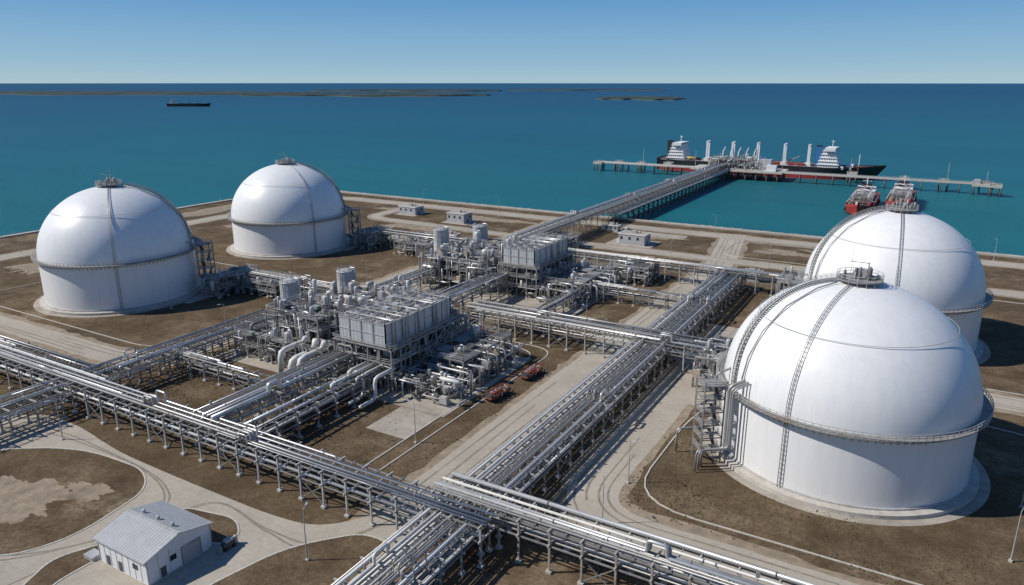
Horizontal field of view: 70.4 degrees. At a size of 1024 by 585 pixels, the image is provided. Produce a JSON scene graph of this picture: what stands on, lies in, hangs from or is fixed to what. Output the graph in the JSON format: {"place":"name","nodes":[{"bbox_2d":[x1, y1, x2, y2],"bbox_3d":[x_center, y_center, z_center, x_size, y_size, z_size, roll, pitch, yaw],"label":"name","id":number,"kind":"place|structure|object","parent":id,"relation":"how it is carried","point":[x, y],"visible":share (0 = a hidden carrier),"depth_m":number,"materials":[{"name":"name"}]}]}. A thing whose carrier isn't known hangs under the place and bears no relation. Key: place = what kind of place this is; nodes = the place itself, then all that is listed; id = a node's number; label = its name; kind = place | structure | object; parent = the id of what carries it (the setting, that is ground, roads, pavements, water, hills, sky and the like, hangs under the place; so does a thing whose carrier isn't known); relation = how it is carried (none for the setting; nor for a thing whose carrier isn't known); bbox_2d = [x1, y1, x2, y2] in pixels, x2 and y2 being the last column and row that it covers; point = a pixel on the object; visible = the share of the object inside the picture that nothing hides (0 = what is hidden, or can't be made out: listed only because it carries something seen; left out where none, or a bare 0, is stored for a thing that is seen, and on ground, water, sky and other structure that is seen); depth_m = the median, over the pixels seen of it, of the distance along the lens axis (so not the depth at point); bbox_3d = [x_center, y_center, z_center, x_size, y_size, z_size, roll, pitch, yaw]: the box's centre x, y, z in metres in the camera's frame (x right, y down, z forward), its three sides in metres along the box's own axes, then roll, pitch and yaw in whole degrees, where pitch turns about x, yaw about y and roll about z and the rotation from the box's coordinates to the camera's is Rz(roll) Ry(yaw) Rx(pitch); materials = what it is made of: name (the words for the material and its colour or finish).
{"place":"outdoors","nodes":[
{"label":"outdoors","id":0,"kind":"place"},
{"bbox_2d":[0,91,318,94],"bbox_3d":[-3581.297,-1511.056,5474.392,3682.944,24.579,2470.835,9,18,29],"label":"island","id":1,"kind":"structure","parent":0,"point":[127,92],"depth_m":5162.97,"materials":[{"name":"plant"}]},
{"bbox_2d":[0,220,557,362],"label":"service road","id":2,"kind":"structure","parent":0,"point":[68,343],"depth_m":234.07,"materials":[{"name":"concrete"}]},
{"bbox_2d":[241,92,490,96],"bbox_3d":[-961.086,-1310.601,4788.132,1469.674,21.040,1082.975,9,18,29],"label":"island","id":3,"kind":"structure","parent":0,"point":[386,94],"depth_m":4598.16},
{"bbox_2d":[312,89,501,91],"bbox_3d":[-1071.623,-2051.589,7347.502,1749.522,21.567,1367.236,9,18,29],"label":"island","id":4,"kind":"structure","parent":0,"point":[429,90],"depth_m":7092.65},
{"bbox_2d":[369,208,509,235],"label":"service road","id":5,"kind":"structure","parent":0,"point":[377,216],"depth_m":428.26,"materials":[{"name":"concrete"}]},
{"bbox_2d":[382,284,593,320],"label":"service road","id":6,"kind":"structure","parent":0,"point":[422,290],"depth_m":275.65,"materials":[{"name":"concrete"}]},
{"bbox_2d":[0,83,1023,255],"bbox_3d":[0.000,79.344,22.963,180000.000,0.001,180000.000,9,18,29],"label":"sea","id":7,"kind":"structure","parent":0,"point":[536,150],"depth_m":1040.91,"materials":[{"name":"liquid"}]},
{"bbox_2d":[167,100,210,105],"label":"cargo ship","id":8,"kind":"object","parent":7,"relation":"on","point":[171,103],"visible":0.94,"depth_m":2609.06,"materials":[{"name":"black metal"}]},
{"bbox_2d":[604,169,728,218],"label":"jetty trestle","id":9,"kind":"object","parent":7,"relation":"in","point":[640,204],"visible":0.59,"depth_m":512.76,"materials":[{"name":"concrete"}]},
{"bbox_2d":[657,135,886,180],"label":"cargo ship","id":10,"kind":"object","parent":7,"relation":"on","point":[827,160],"visible":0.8,"depth_m":654.68,"materials":[{"name":"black metal"}]},
{"bbox_2d":[593,146,1002,196],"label":"loading pier","id":11,"kind":"structure","parent":7,"relation":"in","point":[767,166],"depth_m":637.08,"materials":[{"name":"concrete"}]},
{"bbox_2d":[844,177,880,215],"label":"offshore supply vessel","id":12,"kind":"object","parent":7,"relation":"in","point":[865,196],"visible":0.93,"depth_m":479.96,"materials":[{"name":"red paint"}]},
{"bbox_2d":[884,175,916,209],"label":"offshore supply vessel","id":13,"kind":"object","parent":7,"relation":"in","point":[904,188],"visible":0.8,"depth_m":497.80,"materials":[{"name":"red paint"}]},
{"bbox_2d":[0,193,1023,584],"bbox_3d":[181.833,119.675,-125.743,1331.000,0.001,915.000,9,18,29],"label":"ground","id":14,"kind":"structure","parent":0,"point":[988,527],"depth_m":169.72,"materials":[{"name":"soil"}]},
{"bbox_2d":[4,263,39,274],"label":"bare soil patch","id":15,"kind":"object","parent":14,"relation":"on","point":[34,267],"visible":0.33,"depth_m":324.90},
{"bbox_2d":[44,400,64,439],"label":"street lamp","id":16,"kind":"object","parent":14,"relation":"on","point":[62,438],"visible":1,"depth_m":167.60,"materials":[{"name":"metal"}]},
{"bbox_2d":[0,334,110,395],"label":"pipe rack","id":17,"kind":"object","parent":14,"relation":"on","point":[6,341],"visible":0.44,"depth_m":204.85,"materials":[{"name":"metal"}]},
{"bbox_2d":[23,544,99,584],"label":"dirt verge","id":18,"kind":"structure","parent":14,"relation":"on","point":[55,571],"depth_m":124.26,"materials":[{"name":"soil"}]},
{"bbox_2d":[0,447,145,555],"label":"dirt verge","id":19,"kind":"structure","parent":14,"relation":"on","point":[123,480],"depth_m":150.04,"materials":[{"name":"soil"}]},
{"bbox_2d":[0,475,74,523],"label":"bare soil patch","id":20,"kind":"object","parent":19,"relation":"on","point":[20,501],"visible":1,"depth_m":145.68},
{"bbox_2d":[66,481,114,503],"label":"bare soil patch","id":21,"kind":"object","parent":19,"relation":"on","point":[83,491],"visible":1,"depth_m":147.81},
{"bbox_2d":[30,173,225,317],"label":"lng storage tank","id":22,"kind":"object","parent":14,"relation":"on","point":[109,247],"visible":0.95,"depth_m":262.05,"materials":[{"name":"metal"}]},
{"bbox_2d":[0,309,273,437],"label":"pipe rack","id":23,"kind":"object","parent":14,"relation":"on","point":[145,359],"visible":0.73,"depth_m":196.59,"materials":[{"name":"metal"}]},
{"bbox_2d":[83,501,213,584],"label":"metal warehouse","id":24,"kind":"structure","parent":14,"relation":"on","point":[151,543],"depth_m":124.33,"materials":[{"name":"metal"}]},
{"bbox_2d":[182,204,231,216],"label":"bare soil patch","id":25,"kind":"object","parent":14,"relation":"on","point":[214,209],"visible":0.31,"depth_m":468.55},
{"bbox_2d":[183,508,239,543],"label":"dirt verge","id":26,"kind":"structure","parent":14,"relation":"on","point":[223,527],"depth_m":136.46,"materials":[{"name":"soil"}]},
{"bbox_2d":[0,415,429,584],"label":"paved yard","id":27,"kind":"structure","parent":14,"relation":"on","point":[262,534],"depth_m":135.29,"materials":[{"name":"concrete"}]},
{"bbox_2d":[215,534,237,554],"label":"pickup truck","id":28,"kind":"object","parent":27,"relation":"on","point":[228,542],"visible":1,"depth_m":128.86,"materials":[{"name":"metal"}]},
{"bbox_2d":[180,277,249,303],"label":"concrete pad","id":29,"kind":"object","parent":14,"relation":"on","point":[198,297],"visible":0.14,"depth_m":280.69,"materials":[{"name":"concrete"}]},
{"bbox_2d":[161,346,292,402],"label":"pipe rack","id":30,"kind":"object","parent":14,"relation":"on","point":[242,375],"visible":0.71,"depth_m":200.27,"materials":[{"name":"metal"}]},
{"bbox_2d":[199,263,258,298],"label":"valve manifold platform","id":31,"kind":"structure","parent":14,"relation":"on","point":[215,286],"depth_m":283.69,"materials":[{"name":"metal"}]},
{"bbox_2d":[0,344,503,568],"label":"pipe rack","id":32,"kind":"object","parent":14,"relation":"on","point":[390,487],"visible":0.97,"depth_m":151.58,"materials":[{"name":"metal"}]},
{"bbox_2d":[241,270,303,298],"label":"valve manifold platform","id":33,"kind":"structure","parent":14,"relation":"on","point":[256,284],"depth_m":283.71,"materials":[{"name":"metal"}]},
{"bbox_2d":[0,221,546,365],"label":"gravel shoulder","id":34,"kind":"object","parent":14,"relation":"on","point":[60,351],"visible":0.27,"depth_m":236.01},
{"bbox_2d":[191,347,365,455],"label":"pipe rack","id":35,"kind":"object","parent":14,"relation":"on","point":[228,408],"visible":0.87,"depth_m":177.60,"materials":[{"name":"metal"}]},
{"bbox_2d":[279,275,300,305],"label":"storage silo","id":36,"kind":"object","parent":14,"relation":"on","point":[289,287],"visible":0.53,"depth_m":242.82,"materials":[{"name":"metal"}]},
{"bbox_2d":[226,151,365,259],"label":"lng storage tank","id":37,"kind":"object","parent":14,"relation":"on","point":[286,208],"visible":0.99,"depth_m":346.07,"materials":[{"name":"metal"}]},
{"bbox_2d":[209,534,384,584],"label":"dirt verge","id":38,"kind":"structure","parent":14,"relation":"on","point":[338,557],"depth_m":125.13,"materials":[{"name":"soil"}]},
{"bbox_2d":[303,502,309,560],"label":"street lamp","id":39,"kind":"object","parent":38,"relation":"on","point":[307,558],"visible":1,"depth_m":125.11,"materials":[{"name":"metal"}]},
{"bbox_2d":[231,266,376,296],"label":"pipe rack","id":40,"kind":"object","parent":14,"relation":"on","point":[304,278],"visible":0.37,"depth_m":280.54,"materials":[{"name":"metal"}]},
{"bbox_2d":[232,362,386,460],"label":"pipe rack","id":41,"kind":"object","parent":14,"relation":"on","point":[356,375],"visible":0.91,"depth_m":176.55,"materials":[{"name":"metal"}]},
{"bbox_2d":[336,265,355,292],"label":"storage silo","id":42,"kind":"object","parent":14,"relation":"on","point":[345,276],"visible":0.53,"depth_m":258.71,"materials":[{"name":"metal"}]},
{"bbox_2d":[342,239,381,250],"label":"concrete pad","id":43,"kind":"object","parent":14,"relation":"on","point":[349,247],"visible":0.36,"depth_m":366.99,"materials":[{"name":"concrete"}]},
{"bbox_2d":[350,225,394,249],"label":"valve manifold platform","id":44,"kind":"structure","parent":14,"relation":"on","point":[371,242],"depth_m":364.94,"materials":[{"name":"metal"}]},
{"bbox_2d":[215,343,530,417],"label":"concrete pad","id":45,"kind":"object","parent":14,"relation":"on","point":[427,405],"visible":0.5,"depth_m":195.89,"materials":[{"name":"concrete"}]},
{"bbox_2d":[233,279,524,408],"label":"gas compressor unit","id":46,"kind":"object","parent":45,"relation":"on","point":[388,326],"visible":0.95,"depth_m":206.56,"materials":[{"name":"metal"}]},
{"bbox_2d":[366,406,438,438],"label":"concrete pad","id":47,"kind":"object","parent":14,"relation":"on","point":[405,427],"visible":1,"depth_m":177.51,"materials":[{"name":"concrete"}]},
{"bbox_2d":[395,212,428,215],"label":"concrete pad","id":48,"kind":"object","parent":14,"relation":"on","point":[410,215],"visible":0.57,"depth_m":457.34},
{"bbox_2d":[399,203,423,214],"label":"control hut","id":49,"kind":"object","parent":48,"relation":"on","point":[411,209],"visible":1,"depth_m":457.43,"materials":[{"name":"concrete"}]},
{"bbox_2d":[381,223,453,231],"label":"bare soil patch","id":50,"kind":"object","parent":14,"relation":"on","point":[427,229],"visible":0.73,"depth_m":416.82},
{"bbox_2d":[393,231,459,256],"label":"valve manifold platform","id":51,"kind":"structure","parent":14,"relation":"on","point":[408,243],"depth_m":350.95,"materials":[{"name":"metal"}]},
{"bbox_2d":[362,227,501,251],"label":"pipe rack","id":52,"kind":"object","parent":14,"relation":"on","point":[400,233],"visible":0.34,"depth_m":363.42,"materials":[{"name":"metal"}]},
{"bbox_2d":[371,246,497,291],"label":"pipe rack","id":53,"kind":"object","parent":14,"relation":"on","point":[416,274],"visible":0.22,"depth_m":286.07,"materials":[{"name":"metal"}]},
{"bbox_2d":[367,208,511,236],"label":"gravel shoulder","id":54,"kind":"object","parent":14,"relation":"on","point":[368,217],"visible":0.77,"depth_m":428.57},
{"bbox_2d":[441,221,478,224],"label":"concrete pad","id":55,"kind":"object","parent":14,"relation":"on","point":[459,223],"visible":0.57,"depth_m":428.25,"materials":[{"name":"concrete"}]},
{"bbox_2d":[446,210,472,223],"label":"control hut","id":56,"kind":"object","parent":55,"relation":"on","point":[460,216],"visible":1,"depth_m":429.47,"materials":[{"name":"concrete"}]},
{"bbox_2d":[436,272,508,313],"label":"pipe rack","id":57,"kind":"object","parent":14,"relation":"on","point":[465,288],"visible":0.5,"depth_m":266.98,"materials":[{"name":"metal"}]},
{"bbox_2d":[472,223,487,240],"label":"storage silo","id":58,"kind":"object","parent":14,"relation":"on","point":[483,228],"visible":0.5,"depth_m":344.59,"materials":[{"name":"metal"}]},
{"bbox_2d":[484,383,511,402],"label":"pump trailer","id":59,"kind":"object","parent":14,"relation":"on","point":[494,394],"visible":1,"depth_m":190.57,"materials":[{"name":"metal"}]},
{"bbox_2d":[377,263,628,314],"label":"concrete pad","id":60,"kind":"object","parent":14,"relation":"on","point":[521,300],"visible":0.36,"depth_m":283.25,"materials":[{"name":"concrete"}]},
{"bbox_2d":[433,226,449,254],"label":"storage silo","id":61,"kind":"object","parent":60,"relation":"on","point":[441,235],"visible":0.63,"depth_m":329.11,"materials":[{"name":"metal"}]},
{"bbox_2d":[415,230,618,309],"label":"gas liquefaction unit","id":62,"kind":"object","parent":60,"relation":"on","point":[539,259],"visible":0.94,"depth_m":288.01,"materials":[{"name":"metal"}]},
{"bbox_2d":[414,287,594,324],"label":"gravel shoulder","id":63,"kind":"object","parent":14,"relation":"on","point":[514,304],"visible":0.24,"depth_m":272.14},
{"bbox_2d":[472,215,537,223],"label":"bare soil patch","id":64,"kind":"object","parent":14,"relation":"on","point":[480,218],"visible":0.66,"depth_m":437.98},
{"bbox_2d":[0,202,1022,584],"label":"dry scrub","id":65,"kind":"object","parent":14,"relation":"on","point":[634,476],"visible":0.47,"depth_m":148.40,"materials":[{"name":"plant"}]},
{"bbox_2d":[0,242,1023,584],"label":"kerb edging","id":66,"kind":"object","parent":14,"relation":"on","point":[648,470],"visible":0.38,"depth_m":170.78,"materials":[{"name":"concrete"}]},
{"bbox_2d":[0,191,1023,258],"bbox_3d":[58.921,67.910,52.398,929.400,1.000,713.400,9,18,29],"label":"seawall","id":67,"kind":"object","parent":14,"relation":"on","point":[681,224],"visible":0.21,"depth_m":434.16,"materials":[{"name":"concrete"}]},
{"bbox_2d":[3,190,1020,255],"bbox_3d":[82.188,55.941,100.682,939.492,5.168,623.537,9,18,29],"label":"rock revetment","id":68,"kind":"object","parent":14,"relation":"on","point":[568,212],"visible":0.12,"depth_m":462.00,"materials":[{"name":"stone"}]},
{"bbox_2d":[0,197,1023,269],"bbox_3d":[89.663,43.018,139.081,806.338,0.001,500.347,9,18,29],"label":"gravel shoulder","id":69,"kind":"object","parent":14,"relation":"on","point":[558,217],"visible":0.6,"depth_m":411.10},
{"bbox_2d":[1,191,1023,259],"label":"perimeter fence","id":70,"kind":"object","parent":14,"relation":"on","point":[554,213],"visible":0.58,"depth_m":431.41,"materials":[{"name":"metal"}]},
{"bbox_2d":[520,363,542,380],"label":"pump trailer","id":71,"kind":"object","parent":14,"relation":"on","point":[528,373],"visible":1,"depth_m":203.75,"materials":[{"name":"metal"}]},
{"bbox_2d":[331,269,746,584],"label":"pipe rack","id":72,"kind":"object","parent":14,"relation":"on","point":[404,559],"visible":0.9,"depth_m":154.26,"materials":[{"name":"metal"}]},
{"bbox_2d":[349,235,750,584],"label":"gravel shoulder","id":73,"kind":"object","parent":14,"relation":"on","point":[412,477],"visible":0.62,"depth_m":183.92},
{"bbox_2d":[540,230,581,247],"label":"valve manifold platform","id":74,"kind":"structure","parent":14,"relation":"on","point":[574,239],"depth_m":365.41,"materials":[{"name":"metal"}]},
{"bbox_2d":[520,263,622,333],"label":"pipe rack","id":75,"kind":"object","parent":14,"relation":"on","point":[562,300],"visible":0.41,"depth_m":259.58,"materials":[{"name":"metal"}]},
{"bbox_2d":[465,299,725,377],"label":"pipe rack","id":76,"kind":"object","parent":14,"relation":"on","point":[585,328],"visible":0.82,"depth_m":224.28,"materials":[{"name":"metal"}]},
{"bbox_2d":[505,162,726,239],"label":"pipe rack","id":77,"kind":"object","parent":14,"relation":"on","point":[611,204],"visible":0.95,"depth_m":434.11,"materials":[{"name":"metal"}]},
{"bbox_2d":[430,471,816,584],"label":"pipe rack","id":78,"kind":"object","parent":14,"relation":"on","point":[565,535],"visible":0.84,"depth_m":119.26,"materials":[{"name":"metal"}]},
{"bbox_2d":[605,237,660,248],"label":"concrete pad","id":79,"kind":"object","parent":14,"relation":"on","point":[648,246],"visible":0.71,"depth_m":372.61,"materials":[{"name":"concrete"}]},
{"bbox_2d":[617,230,650,245],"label":"control hut","id":80,"kind":"object","parent":79,"relation":"on","point":[634,237],"visible":1,"depth_m":371.68,"materials":[{"name":"concrete"}]},
{"bbox_2d":[607,257,660,286],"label":"valve manifold platform","id":81,"kind":"structure","parent":14,"relation":"on","point":[643,272],"depth_m":301.13,"materials":[{"name":"metal"}]},
{"bbox_2d":[566,277,718,318],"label":"pipe rack","id":82,"kind":"object","parent":14,"relation":"on","point":[626,287],"visible":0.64,"depth_m":269.23,"materials":[{"name":"metal"}]},
{"bbox_2d":[614,229,688,239],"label":"concrete pad","id":83,"kind":"object","parent":14,"relation":"on","point":[668,236],"visible":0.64,"depth_m":394.64,"materials":[{"name":"concrete"}]},
{"bbox_2d":[601,222,620,231],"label":"control hut","id":84,"kind":"object","parent":83,"relation":"on","point":[612,226],"visible":1,"depth_m":406.25,"materials":[{"name":"concrete"}]},
{"bbox_2d":[650,236,687,239],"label":"bare soil patch","id":85,"kind":"object","parent":14,"relation":"on","point":[652,237],"visible":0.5,"depth_m":387.42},
{"bbox_2d":[568,248,797,296],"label":"pipe rack","id":86,"kind":"object","parent":14,"relation":"on","point":[694,270],"visible":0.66,"depth_m":299.25,"materials":[{"name":"metal"}]},
{"bbox_2d":[692,377,722,393],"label":"concrete pad","id":87,"kind":"object","parent":14,"relation":"on","point":[700,387],"visible":0.14,"depth_m":197.84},
{"bbox_2d":[691,332,733,391],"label":"valve manifold platform","id":88,"kind":"structure","parent":87,"relation":"on","point":[710,354],"depth_m":198.06,"materials":[{"name":"metal"}]},
{"bbox_2d":[552,324,883,584],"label":"gravel shoulder","id":89,"kind":"object","parent":14,"relation":"on","point":[560,497],"visible":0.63,"depth_m":145.58},
{"bbox_2d":[626,440,636,483],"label":"street lamp","id":90,"kind":"object","parent":89,"relation":"on","point":[628,482],"visible":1,"depth_m":149.64,"materials":[{"name":"metal"}]},
{"bbox_2d":[742,268,762,281],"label":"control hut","id":91,"kind":"object","parent":14,"relation":"on","point":[752,274],"visible":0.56,"depth_m":303.00,"materials":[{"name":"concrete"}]},
{"bbox_2d":[754,248,809,257],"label":"bare soil patch","id":92,"kind":"object","parent":14,"relation":"on","point":[781,252],"visible":0.91,"depth_m":355.50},
{"bbox_2d":[775,266,800,293],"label":"valve manifold platform","id":93,"kind":"structure","parent":14,"relation":"on","point":[787,275],"depth_m":276.82,"materials":[{"name":"metal"}]},
{"bbox_2d":[578,240,1023,298],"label":"gravel shoulder","id":94,"kind":"object","parent":14,"relation":"on","point":[744,265],"visible":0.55,"depth_m":341.38},
{"bbox_2d":[675,252,994,526],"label":"lng storage tank","id":95,"kind":"object","parent":14,"relation":"on","point":[858,395],"visible":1,"depth_m":141.09,"materials":[{"name":"metal"}]},
{"bbox_2d":[782,191,993,364],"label":"lng storage tank","id":96,"kind":"object","parent":14,"relation":"on","point":[935,262],"visible":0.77,"depth_m":214.48,"materials":[{"name":"metal"}]},
{"bbox_2d":[983,389,1023,416],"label":"gravel shoulder","id":97,"kind":"object","parent":14,"relation":"on","point":[1002,410],"visible":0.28,"depth_m":191.17},
{"bbox_2d":[1008,508,1023,562],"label":"street lamp","id":98,"kind":"object","parent":14,"relation":"on","point":[1010,559],"visible":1,"depth_m":125.06,"materials":[{"name":"metal"}]},
{"bbox_2d":[0,197,1023,268],"bbox_3d":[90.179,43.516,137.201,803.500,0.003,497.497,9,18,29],"label":"service road","id":99,"kind":"structure","parent":0,"point":[797,243],"depth_m":410.88,"materials":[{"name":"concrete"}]},
{"bbox_2d":[0,0,1023,82],"label":"sky","id":100,"kind":"structure","parent":0,"point":[42,41],"materials":[{"name":"blue"}]},
{"bbox_2d":[368,233,745,533],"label":"service road","id":101,"kind":"structure","parent":0,"point":[467,456],"depth_m":189.34,"materials":[{"name":"concrete"}]},
{"bbox_2d":[508,89,665,90],"bbox_3d":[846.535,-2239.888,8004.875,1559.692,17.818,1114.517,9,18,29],"label":"island","id":102,"kind":"structure","parent":0,"point":[588,89],"depth_m":7841.01,"materials":[{"name":"plant"}]},
{"bbox_2d":[595,96,684,100],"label":"island","id":103,"kind":"structure","parent":0,"point":[654,98],"depth_m":3624.16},
{"bbox_2d":[668,384,721,409],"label":"service road","id":104,"kind":"structure","parent":0,"point":[683,393],"depth_m":192.33,"materials":[{"name":"concrete"}]},
{"bbox_2d":[567,325,857,584],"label":"service road","id":105,"kind":"structure","parent":0,"point":[649,421],"depth_m":151.36,"materials":[{"name":"concrete"}]},
{"bbox_2d":[597,470,603,522],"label":"street lamp","id":106,"kind":"object","parent":105,"relation":"on","point":[599,471],"visible":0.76,"depth_m":135.43,"materials":[{"name":"metal"}]},
{"bbox_2d":[518,235,1023,297],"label":"service road","id":107,"kind":"structure","parent":0,"point":[779,266],"depth_m":343.10,"materials":[{"name":"concrete"}]},
{"bbox_2d":[984,392,1023,412],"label":"service road","id":108,"kind":"structure","parent":0,"point":[1009,403],"depth_m":188.36,"materials":[{"name":"concrete"}]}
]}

